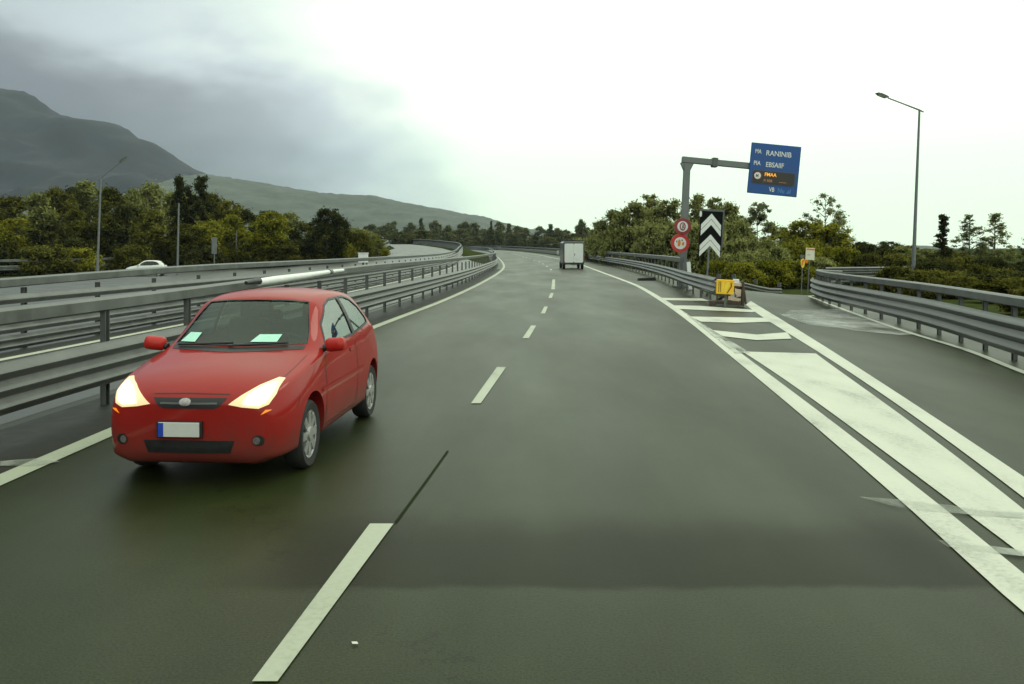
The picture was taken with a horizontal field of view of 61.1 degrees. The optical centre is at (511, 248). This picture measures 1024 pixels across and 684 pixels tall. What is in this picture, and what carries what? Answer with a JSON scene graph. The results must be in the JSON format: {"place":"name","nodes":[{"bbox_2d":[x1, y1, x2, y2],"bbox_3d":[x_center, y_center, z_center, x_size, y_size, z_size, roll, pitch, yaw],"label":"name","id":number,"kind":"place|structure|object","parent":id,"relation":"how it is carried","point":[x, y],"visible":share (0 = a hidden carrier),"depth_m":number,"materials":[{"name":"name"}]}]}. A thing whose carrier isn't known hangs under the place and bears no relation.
{"place":"outdoors","nodes":[
{"label":"outdoors","id":0,"kind":"place"},
{"bbox_2d":[0,88,205,201],"bbox_3d":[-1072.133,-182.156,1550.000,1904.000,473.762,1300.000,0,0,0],"label":"mountain","id":1,"kind":"structure","parent":0,"point":[44,147],"depth_m":1472.13,"materials":[{"name":"grey stone"}]},
{"bbox_2d":[0,244,480,424],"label":"road","id":2,"kind":"structure","parent":0,"point":[403,249],"depth_m":45.84,"materials":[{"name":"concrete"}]},
{"bbox_2d":[95,157,126,270],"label":"street lamp","id":3,"kind":"object","parent":2,"relation":"on","point":[98,236],"visible":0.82,"depth_m":78.92,"materials":[{"name":"metal"}]},
{"bbox_2d":[0,266,454,360],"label":"lane marking","id":4,"kind":"object","parent":2,"relation":"on","point":[22,355],"visible":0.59,"depth_m":17.89,"materials":[{"name":"paint"}]},
{"bbox_2d":[22,174,560,248],"bbox_3d":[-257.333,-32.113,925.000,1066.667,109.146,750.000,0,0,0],"label":"hills","id":5,"kind":"structure","parent":0,"point":[361,211],"depth_m":882.43,"materials":[{"name":"green plant"}]},
{"bbox_2d":[0,250,1023,683],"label":"road","id":6,"kind":"structure","parent":0,"point":[626,482],"depth_m":5.89,"materials":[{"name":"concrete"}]},
{"bbox_2d":[111,287,377,467],"bbox_3d":[-2.441,1.153,8.647,1.912,1.494,3.668,0,0,4],"label":"red hatchback","id":7,"kind":"object","parent":6,"relation":"on","point":[261,375],"visible":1,"depth_m":7.41,"materials":[{"name":"paint"}]},
{"bbox_2d":[0,269,500,472],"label":"road shoulder","id":8,"kind":"object","parent":6,"relation":"on","point":[24,442],"visible":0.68,"depth_m":9.31},
{"bbox_2d":[0,251,504,484],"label":"lane marking","id":9,"kind":"object","parent":6,"relation":"on","point":[21,470],"visible":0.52,"depth_m":8.22,"materials":[{"name":"paint"}]},
{"bbox_2d":[252,523,392,680],"bbox_3d":[-1.003,1.892,4.887,0.163,0.001,2.201,0,0,6],"label":"lane marking","id":10,"kind":"object","parent":6,"relation":"on","point":[304,627],"visible":1,"depth_m":4.63,"materials":[{"name":"paint"}]},
{"bbox_2d":[471,367,505,402],"bbox_3d":[-0.312,1.892,12.270,0.148,0.001,3.292,0,0,5],"label":"lane marking","id":11,"kind":"object","parent":6,"relation":"on","point":[488,385],"visible":1,"depth_m":12.01,"materials":[{"name":"paint"}]},
{"bbox_2d":[557,240,583,268],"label":"truck","id":12,"kind":"object","parent":6,"relation":"on","point":[571,252],"visible":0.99,"depth_m":80.48,"materials":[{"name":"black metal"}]},
{"bbox_2d":[671,234,689,288],"bbox_3d":[8.039,0.562,41.626,0.900,2.677,0.124,2,0,0],"label":"round sign","id":13,"kind":"object","parent":6,"relation":"on","point":[680,243],"visible":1,"depth_m":41.58,"materials":[{"name":"red metal"}]},
{"bbox_2d":[671,305,760,311],"bbox_3d":[6.348,1.889,27.632,3.376,0.001,1.813,0,0,36],"label":"gore bar","id":14,"kind":"object","parent":6,"relation":"on","point":[707,308],"visible":1,"depth_m":27.50,"materials":[{"name":"paint"}]},
{"bbox_2d":[709,281,746,306],"bbox_3d":[7.133,1.477,28.667,1.192,0.846,0.711,0,0,10],"label":"crash cushion","id":15,"kind":"object","parent":6,"relation":"on","point":[739,290],"visible":0.84,"depth_m":28.39,"materials":[{"name":"metal"}]},
{"bbox_2d":[691,316,773,322],"bbox_3d":[5.821,1.889,23.102,2.181,0.001,1.841,0,0,14],"label":"gore bar","id":16,"kind":"object","parent":6,"relation":"on","point":[727,319],"visible":1,"depth_m":23.21,"materials":[{"name":"paint"}]},
{"bbox_2d":[672,142,800,287],"bbox_3d":[11.146,-1.638,43.000,5.951,7.308,0.800,3,0,0],"label":"overhead sign","id":17,"kind":"object","parent":6,"relation":"on","point":[773,169],"visible":1,"depth_m":42.72,"materials":[{"name":"metal"}]},
{"bbox_2d":[714,330,791,339],"bbox_3d":[5.406,1.889,19.097,1.662,0.001,2.232,0,0,0],"label":"gore bar","id":18,"kind":"object","parent":6,"relation":"on","point":[784,335],"visible":1,"depth_m":18.92,"materials":[{"name":"paint"}]},
{"bbox_2d":[499,250,1023,611],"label":"lane marking","id":19,"kind":"object","parent":6,"relation":"on","point":[999,572],"visible":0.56,"depth_m":6.71,"materials":[{"name":"paint"}]},
{"bbox_2d":[742,351,1023,554],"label":"gore marking","id":20,"kind":"object","parent":6,"relation":"on","point":[918,452],"visible":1,"depth_m":8.65,"materials":[{"name":"paint"}]},
{"bbox_2d":[746,301,1023,496],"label":"gore marking","id":21,"kind":"object","parent":6,"relation":"on","point":[1007,475],"visible":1,"depth_m":9.90,"materials":[{"name":"paint"}]},
{"bbox_2d":[0,245,1023,318],"bbox_3d":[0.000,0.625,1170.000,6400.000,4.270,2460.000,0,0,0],"label":"ground","id":22,"kind":"structure","parent":0,"point":[974,304],"depth_m":62.05,"materials":[{"name":"green plant"}]},
{"bbox_2d":[0,242,24,274],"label":"bush","id":23,"kind":"object","parent":22,"relation":"on","point":[5,253],"visible":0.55,"depth_m":86.04,"materials":[{"name":"green plant"}]},
{"bbox_2d":[0,193,28,246],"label":"tree","id":24,"kind":"object","parent":22,"relation":"on","point":[11,207],"visible":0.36,"depth_m":115.29,"materials":[{"name":"green plant"}]},
{"bbox_2d":[0,217,49,257],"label":"tree","id":25,"kind":"object","parent":22,"relation":"on","point":[12,243],"visible":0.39,"depth_m":97.21,"materials":[{"name":"green plant"}]},
{"bbox_2d":[14,189,59,247],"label":"tree","id":26,"kind":"object","parent":22,"relation":"on","point":[39,203],"visible":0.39,"depth_m":110.99,"materials":[{"name":"green plant"}]},
{"bbox_2d":[11,243,80,274],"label":"bush","id":27,"kind":"object","parent":22,"relation":"on","point":[55,255],"visible":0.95,"depth_m":86.49,"materials":[{"name":"green plant"}]},
{"bbox_2d":[19,218,86,271],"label":"tree","id":28,"kind":"object","parent":22,"relation":"on","point":[47,228],"visible":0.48,"depth_m":93.90,"materials":[{"name":"green plant"}]},
{"bbox_2d":[26,186,84,233],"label":"tree","id":29,"kind":"object","parent":22,"relation":"on","point":[65,202],"visible":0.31,"depth_m":118.60,"materials":[{"name":"green plant"}]},
{"bbox_2d":[53,185,94,231],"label":"tree","id":30,"kind":"object","parent":22,"relation":"on","point":[71,190],"visible":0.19,"depth_m":122.43,"materials":[{"name":"green plant"}]},
{"bbox_2d":[55,206,100,255],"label":"tree","id":31,"kind":"object","parent":22,"relation":"on","point":[79,225],"visible":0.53,"depth_m":98.11,"materials":[{"name":"green plant"}]},
{"bbox_2d":[49,245,106,273],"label":"bush","id":32,"kind":"object","parent":22,"relation":"on","point":[88,257],"visible":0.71,"depth_m":88.98,"materials":[{"name":"green plant"}]},
{"bbox_2d":[74,179,111,224],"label":"tree","id":33,"kind":"object","parent":22,"relation":"on","point":[88,189],"visible":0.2,"depth_m":125.80,"materials":[{"name":"green plant"}]},
{"bbox_2d":[78,212,130,263],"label":"tree","id":34,"kind":"object","parent":22,"relation":"on","point":[106,219],"visible":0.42,"depth_m":100.24,"materials":[{"name":"green plant"}]},
{"bbox_2d":[85,183,131,251],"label":"tree","id":35,"kind":"object","parent":22,"relation":"on","point":[114,199],"visible":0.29,"depth_m":113.95,"materials":[{"name":"green plant"}]},
{"bbox_2d":[101,204,154,257],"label":"tree","id":36,"kind":"object","parent":22,"relation":"on","point":[126,211],"visible":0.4,"depth_m":100.31,"materials":[{"name":"green plant"}]},
{"bbox_2d":[104,243,159,270],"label":"bush","id":37,"kind":"object","parent":22,"relation":"on","point":[127,256],"visible":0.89,"depth_m":92.32,"materials":[{"name":"green plant"}]},
{"bbox_2d":[127,206,169,260],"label":"tree","id":38,"kind":"object","parent":22,"relation":"on","point":[143,235],"visible":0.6,"depth_m":97.72,"materials":[{"name":"green plant"}]},
{"bbox_2d":[130,179,172,254],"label":"tree","id":39,"kind":"object","parent":22,"relation":"on","point":[153,192],"visible":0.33,"depth_m":112.79,"materials":[{"name":"green plant"}]},
{"bbox_2d":[165,174,196,248],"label":"tree","id":40,"kind":"object","parent":22,"relation":"on","point":[179,192],"visible":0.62,"depth_m":107.72,"materials":[{"name":"green plant"}]},
{"bbox_2d":[155,222,220,265],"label":"tree","id":41,"kind":"object","parent":22,"relation":"on","point":[187,232],"visible":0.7,"depth_m":97.19,"materials":[{"name":"green plant"}]},
{"bbox_2d":[0,240,389,275],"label":"guard rail","id":42,"kind":"object","parent":22,"relation":"on","point":[7,268],"visible":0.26,"depth_m":85.47,"materials":[{"name":"metal"}]},
{"bbox_2d":[180,175,218,243],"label":"tree","id":43,"kind":"object","parent":22,"relation":"on","point":[196,202],"visible":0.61,"depth_m":107.49,"materials":[{"name":"green plant"}]},
{"bbox_2d":[171,243,230,269],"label":"bush","id":44,"kind":"object","parent":22,"relation":"on","point":[191,255],"visible":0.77,"depth_m":96.06,"materials":[{"name":"green plant"}]},
{"bbox_2d":[180,219,232,262],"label":"tree","id":45,"kind":"object","parent":22,"relation":"on","point":[218,232],"visible":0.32,"depth_m":100.49,"materials":[{"name":"green plant"}]},
{"bbox_2d":[203,212,251,262],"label":"tree","id":46,"kind":"object","parent":22,"relation":"on","point":[233,221],"visible":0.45,"depth_m":105.11,"materials":[{"name":"green plant"}]},
{"bbox_2d":[207,200,249,251],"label":"tree","id":47,"kind":"object","parent":22,"relation":"on","point":[224,208],"visible":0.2,"depth_m":111.54,"materials":[{"name":"green plant"}]},
{"bbox_2d":[0,239,462,350],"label":"guard rail","id":48,"kind":"object","parent":22,"relation":"on","point":[24,338],"visible":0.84,"depth_m":20.88,"materials":[{"name":"metal"}]},
{"bbox_2d":[225,208,259,242],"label":"tree","id":49,"kind":"object","parent":22,"relation":"on","point":[248,216],"visible":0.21,"depth_m":111.81,"materials":[{"name":"green plant"}]},
{"bbox_2d":[0,246,497,415],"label":"guard rail","id":50,"kind":"object","parent":22,"relation":"on","point":[103,364],"visible":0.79,"depth_m":10.50,"materials":[{"name":"metal"}]},
{"bbox_2d":[244,269,343,285],"bbox_3d":[-4.183,0.542,17.350,0.140,0.177,6.115,0,0,4],"label":"white tube","id":51,"kind":"object","parent":50,"relation":"attached to","point":[274,279],"visible":1,"depth_m":16.24,"materials":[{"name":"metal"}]},
{"bbox_2d":[232,240,276,268],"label":"bush","id":52,"kind":"object","parent":22,"relation":"on","point":[248,255],"visible":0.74,"depth_m":97.94,"materials":[{"name":"green plant"}]},
{"bbox_2d":[242,211,292,260],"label":"tree","id":53,"kind":"object","parent":22,"relation":"on","point":[269,234],"visible":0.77,"depth_m":98.63,"materials":[{"name":"green plant"}]},
{"bbox_2d":[265,239,302,266],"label":"bush","id":54,"kind":"object","parent":22,"relation":"on","point":[291,254],"visible":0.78,"depth_m":98.68,"materials":[{"name":"green plant"}]},
{"bbox_2d":[266,210,315,260],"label":"tree","id":55,"kind":"object","parent":22,"relation":"on","point":[293,222],"visible":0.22,"depth_m":114.45,"materials":[{"name":"green plant"}]},
{"bbox_2d":[285,222,330,250],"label":"tree","id":56,"kind":"object","parent":22,"relation":"on","point":[304,230],"visible":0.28,"depth_m":115.45,"materials":[{"name":"green plant"}]},
{"bbox_2d":[299,206,353,258],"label":"tree","id":57,"kind":"object","parent":22,"relation":"on","point":[337,241],"visible":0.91,"depth_m":103.04,"materials":[{"name":"green plant"}]},
{"bbox_2d":[343,229,376,257],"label":"bush","id":58,"kind":"object","parent":22,"relation":"on","point":[361,242],"visible":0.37,"depth_m":111.27,"materials":[{"name":"green plant"}]},
{"bbox_2d":[462,246,722,299],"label":"guard rail","id":59,"kind":"object","parent":22,"relation":"on","point":[702,282],"visible":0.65,"depth_m":53.52,"materials":[{"name":"metal"}]},
{"bbox_2d":[587,229,614,263],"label":"bush","id":60,"kind":"object","parent":22,"relation":"on","point":[602,239],"visible":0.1,"depth_m":109.54,"materials":[{"name":"green plant"}]},
{"bbox_2d":[592,208,624,234],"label":"tree","id":61,"kind":"object","parent":22,"relation":"on","point":[610,215],"visible":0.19,"depth_m":117.91,"materials":[{"name":"green plant"}]},
{"bbox_2d":[595,225,644,267],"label":"bush","id":62,"kind":"object","parent":22,"relation":"on","point":[621,240],"visible":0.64,"depth_m":98.87,"materials":[{"name":"green plant"}]},
{"bbox_2d":[603,198,654,266],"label":"tree","id":63,"kind":"object","parent":22,"relation":"on","point":[636,210],"visible":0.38,"depth_m":107.22,"materials":[{"name":"green plant"}]},
{"bbox_2d":[627,218,668,271],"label":"bush","id":64,"kind":"object","parent":22,"relation":"on","point":[645,231],"visible":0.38,"depth_m":90.86,"materials":[{"name":"green plant"}]},
{"bbox_2d":[644,198,691,228],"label":"tree","id":65,"kind":"object","parent":22,"relation":"on","point":[664,210],"visible":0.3,"depth_m":101.89,"materials":[{"name":"green plant"}]},
{"bbox_2d":[653,217,697,268],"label":"bush","id":66,"kind":"object","parent":22,"relation":"on","point":[670,234],"visible":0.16,"depth_m":87.73,"materials":[{"name":"green plant"}]},
{"bbox_2d":[677,193,706,225],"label":"tree","id":67,"kind":"object","parent":22,"relation":"on","point":[696,205],"visible":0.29,"depth_m":103.30,"materials":[{"name":"green plant"}]},
{"bbox_2d":[673,222,729,273],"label":"bush","id":68,"kind":"object","parent":22,"relation":"on","point":[695,259],"visible":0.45,"depth_m":79.24,"materials":[{"name":"green plant"}]},
{"bbox_2d":[698,209,724,274],"bbox_3d":[9.136,0.039,40.026,1.162,3.732,0.153,3,0,0],"label":"chevron sign","id":69,"kind":"object","parent":22,"relation":"on","point":[711,230],"visible":0.98,"depth_m":39.98,"materials":[{"name":"metal"}]},
{"bbox_2d":[698,259,730,280],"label":"bush","id":70,"kind":"object","parent":22,"relation":"on","point":[717,266],"visible":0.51,"depth_m":57.75,"materials":[{"name":"green plant"}]},
{"bbox_2d":[716,279,733,307],"bbox_3d":[6.795,1.515,27.735,0.550,1.070,0.264,3,0,8],"label":"yellow panel","id":71,"kind":"object","parent":22,"relation":"on","point":[725,287],"visible":0.98,"depth_m":27.62,"materials":[{"name":"metal"}]},
{"bbox_2d":[710,251,744,280],"bbox_3d":[15.387,1.510,62.234,3.622,2.737,3.474,0,0,-40],"label":"bush","id":72,"kind":"object","parent":22,"relation":"on","point":[728,257],"visible":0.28,"depth_m":61.70,"materials":[{"name":"green plant"}]},
{"bbox_2d":[718,199,741,224],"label":"tree","id":73,"kind":"object","parent":22,"relation":"on","point":[732,212],"visible":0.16,"depth_m":97.20,"materials":[{"name":"green plant"}]},
{"bbox_2d":[721,235,749,255],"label":"bush","id":74,"kind":"object","parent":22,"relation":"on","point":[738,245],"visible":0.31,"depth_m":75.40,"materials":[{"name":"green plant"}]},
{"bbox_2d":[702,274,781,293],"bbox_3d":[10.672,2.043,41.769,1.688,1.667,15.218,0,0,28],"label":"guard rail","id":75,"kind":"object","parent":22,"relation":"on","point":[748,286],"visible":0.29,"depth_m":46.23,"materials":[{"name":"metal"}]},
{"bbox_2d":[724,215,760,242],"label":"bush","id":76,"kind":"object","parent":22,"relation":"on","point":[740,229],"visible":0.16,"depth_m":82.71,"materials":[{"name":"green plant"}]},
{"bbox_2d":[718,260,767,289],"bbox_3d":[14.910,1.746,57.069,3.079,2.177,3.213,0,0,-17],"label":"bush","id":77,"kind":"object","parent":22,"relation":"on","point":[749,271],"visible":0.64,"depth_m":56.55,"materials":[{"name":"green plant"}]},
{"bbox_2d":[737,247,775,284],"bbox_3d":[17.451,1.369,63.749,4.058,3.042,3.889,0,0,8],"label":"bush","id":78,"kind":"object","parent":22,"relation":"on","point":[749,256],"visible":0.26,"depth_m":63.37,"materials":[{"name":"green plant"}]},
{"bbox_2d":[742,234,778,259],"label":"bush","id":79,"kind":"object","parent":22,"relation":"on","point":[767,242],"visible":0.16,"depth_m":74.47,"materials":[{"name":"green plant"}]},
{"bbox_2d":[743,202,782,237],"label":"tree","id":80,"kind":"object","parent":22,"relation":"on","point":[753,212],"visible":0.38,"depth_m":91.68,"materials":[{"name":"green plant"}]},
{"bbox_2d":[755,259,797,287],"bbox_3d":[17.953,1.754,59.810,3.362,2.180,3.505,0,0,38],"label":"bush","id":81,"kind":"object","parent":22,"relation":"on","point":[775,272],"visible":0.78,"depth_m":59.19,"materials":[{"name":"green plant"}]},
{"bbox_2d":[758,242,799,277],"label":"bush","id":82,"kind":"object","parent":22,"relation":"on","point":[780,253],"visible":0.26,"depth_m":65.28,"materials":[{"name":"green plant"}]},
{"bbox_2d":[783,258,815,287],"bbox_3d":[20.163,1.718,60.968,3.295,2.249,3.438,0,0,-26],"label":"bush","id":83,"kind":"object","parent":22,"relation":"on","point":[795,269],"visible":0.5,"depth_m":60.36,"materials":[{"name":"green plant"}]},
{"bbox_2d":[785,241,829,261],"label":"bush","id":84,"kind":"object","parent":22,"relation":"on","point":[796,250],"visible":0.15,"depth_m":67.57,"materials":[{"name":"green plant"}]},
{"bbox_2d":[771,218,846,249],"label":"tree","id":85,"kind":"object","parent":22,"relation":"on","point":[797,235],"visible":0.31,"depth_m":81.38,"materials":[{"name":"green plant"}]},
{"bbox_2d":[801,193,849,235],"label":"tree","id":86,"kind":"object","parent":22,"relation":"on","point":[830,203],"visible":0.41,"depth_m":87.90,"materials":[{"name":"green plant"}]},
{"bbox_2d":[808,256,842,283],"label":"bush","id":87,"kind":"object","parent":22,"relation":"on","point":[818,262],"visible":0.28,"depth_m":62.46,"materials":[{"name":"green plant"}]},
{"bbox_2d":[800,220,855,250],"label":"tree","id":88,"kind":"object","parent":22,"relation":"on","point":[846,239],"visible":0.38,"depth_m":79.49,"materials":[{"name":"green plant"}]},
{"bbox_2d":[826,245,860,283],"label":"bush","id":89,"kind":"object","parent":22,"relation":"on","point":[843,256],"visible":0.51,"depth_m":67.20,"materials":[{"name":"green plant"}]},
{"bbox_2d":[846,250,884,284],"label":"bush","id":90,"kind":"object","parent":22,"relation":"on","point":[864,260],"visible":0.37,"depth_m":65.39,"materials":[{"name":"green plant"}]},
{"bbox_2d":[822,266,910,288],"bbox_3d":[24.081,2.050,58.546,7.718,1.700,0.354,0,0,-23],"label":"guard rail","id":91,"kind":"object","parent":22,"relation":"on","point":[858,270],"visible":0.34,"depth_m":57.96,"materials":[{"name":"metal"}]},
{"bbox_2d":[870,251,911,266],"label":"bush","id":92,"kind":"object","parent":22,"relation":"on","point":[895,259],"visible":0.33,"depth_m":63.54,"materials":[{"name":"green plant"}]},
{"bbox_2d":[867,264,925,293],"bbox_3d":[20.698,1.790,46.969,3.292,1.964,3.432,0,0,-13],"label":"bush","id":93,"kind":"object","parent":22,"relation":"on","point":[894,272],"visible":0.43,"depth_m":46.42,"materials":[{"name":"green plant"}]},
{"bbox_2d":[875,92,923,269],"bbox_3d":[23.188,-3.350,51.860,3.084,11.913,0.324,0,0,-9],"label":"street lamp","id":94,"kind":"object","parent":22,"relation":"on","point":[882,95],"visible":0.77,"depth_m":51.93,"materials":[{"name":"metal"}]},
{"bbox_2d":[810,269,1023,360],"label":"guard rail","id":95,"kind":"object","parent":22,"relation":"on","point":[985,327],"visible":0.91,"depth_m":18.84,"materials":[{"name":"metal"}]},
{"bbox_2d":[898,268,946,298],"bbox_3d":[20.101,1.664,41.786,2.836,1.641,2.959,0,0,31],"label":"bush","id":96,"kind":"object","parent":22,"relation":"on","point":[918,275],"visible":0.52,"depth_m":41.55,"materials":[{"name":"green plant"}]},
{"bbox_2d":[913,260,962,274],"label":"bush","id":97,"kind":"object","parent":22,"relation":"on","point":[952,267],"visible":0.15,"depth_m":49.74,"materials":[{"name":"green plant"}]},
{"bbox_2d":[930,214,952,256],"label":"tree","id":98,"kind":"object","parent":22,"relation":"on","point":[941,243],"visible":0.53,"depth_m":77.77,"materials":[{"name":"green plant"}]},
{"bbox_2d":[925,273,984,298],"bbox_3d":[19.571,1.640,37.764,2.945,1.159,2.822,0,0,-23],"label":"bush","id":99,"kind":"object","parent":22,"relation":"on","point":[957,281],"visible":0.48,"depth_m":37.41,"materials":[{"name":"green plant"}]},
{"bbox_2d":[950,214,1000,257],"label":"tree","id":100,"kind":"object","parent":22,"relation":"on","point":[969,232],"visible":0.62,"depth_m":91.43,"materials":[{"name":"green plant"}]},
{"bbox_2d":[956,263,995,273],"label":"bush","id":101,"kind":"object","parent":22,"relation":"on","point":[974,268],"visible":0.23,"depth_m":51.72,"materials":[{"name":"green plant"}]},
{"bbox_2d":[964,280,1016,293],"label":"bush","id":102,"kind":"object","parent":22,"relation":"on","point":[998,287],"visible":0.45,"depth_m":32.66,"materials":[{"name":"green plant"}]},
{"bbox_2d":[970,255,1017,270],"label":"bush","id":103,"kind":"object","parent":22,"relation":"on","point":[998,263],"visible":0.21,"depth_m":57.37,"materials":[{"name":"green plant"}]},
{"bbox_2d":[972,213,1023,262],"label":"tree","id":104,"kind":"object","parent":22,"relation":"on","point":[1000,227],"visible":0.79,"depth_m":91.61,"materials":[{"name":"green plant"}]},
{"bbox_2d":[0,0,1023,248],"label":"sky","id":105,"kind":"structure","parent":0,"point":[530,114],"materials":[{"name":"white"}]},
{"bbox_2d":[731,290,889,323],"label":"ramp road","id":106,"kind":"structure","parent":0,"point":[778,305],"depth_m":27.15,"materials":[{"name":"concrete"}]},
{"bbox_2d":[781,309,909,334],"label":"ramp dust","id":107,"kind":"object","parent":106,"relation":"on","point":[831,323],"visible":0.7,"depth_m":21.96,"materials":[{"name":"grey"}]},
{"bbox_2d":[808,295,1023,373],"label":"lane marking","id":108,"kind":"object","parent":106,"relation":"on","point":[996,361],"visible":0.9,"depth_m":17.49,"materials":[{"name":"paint"}]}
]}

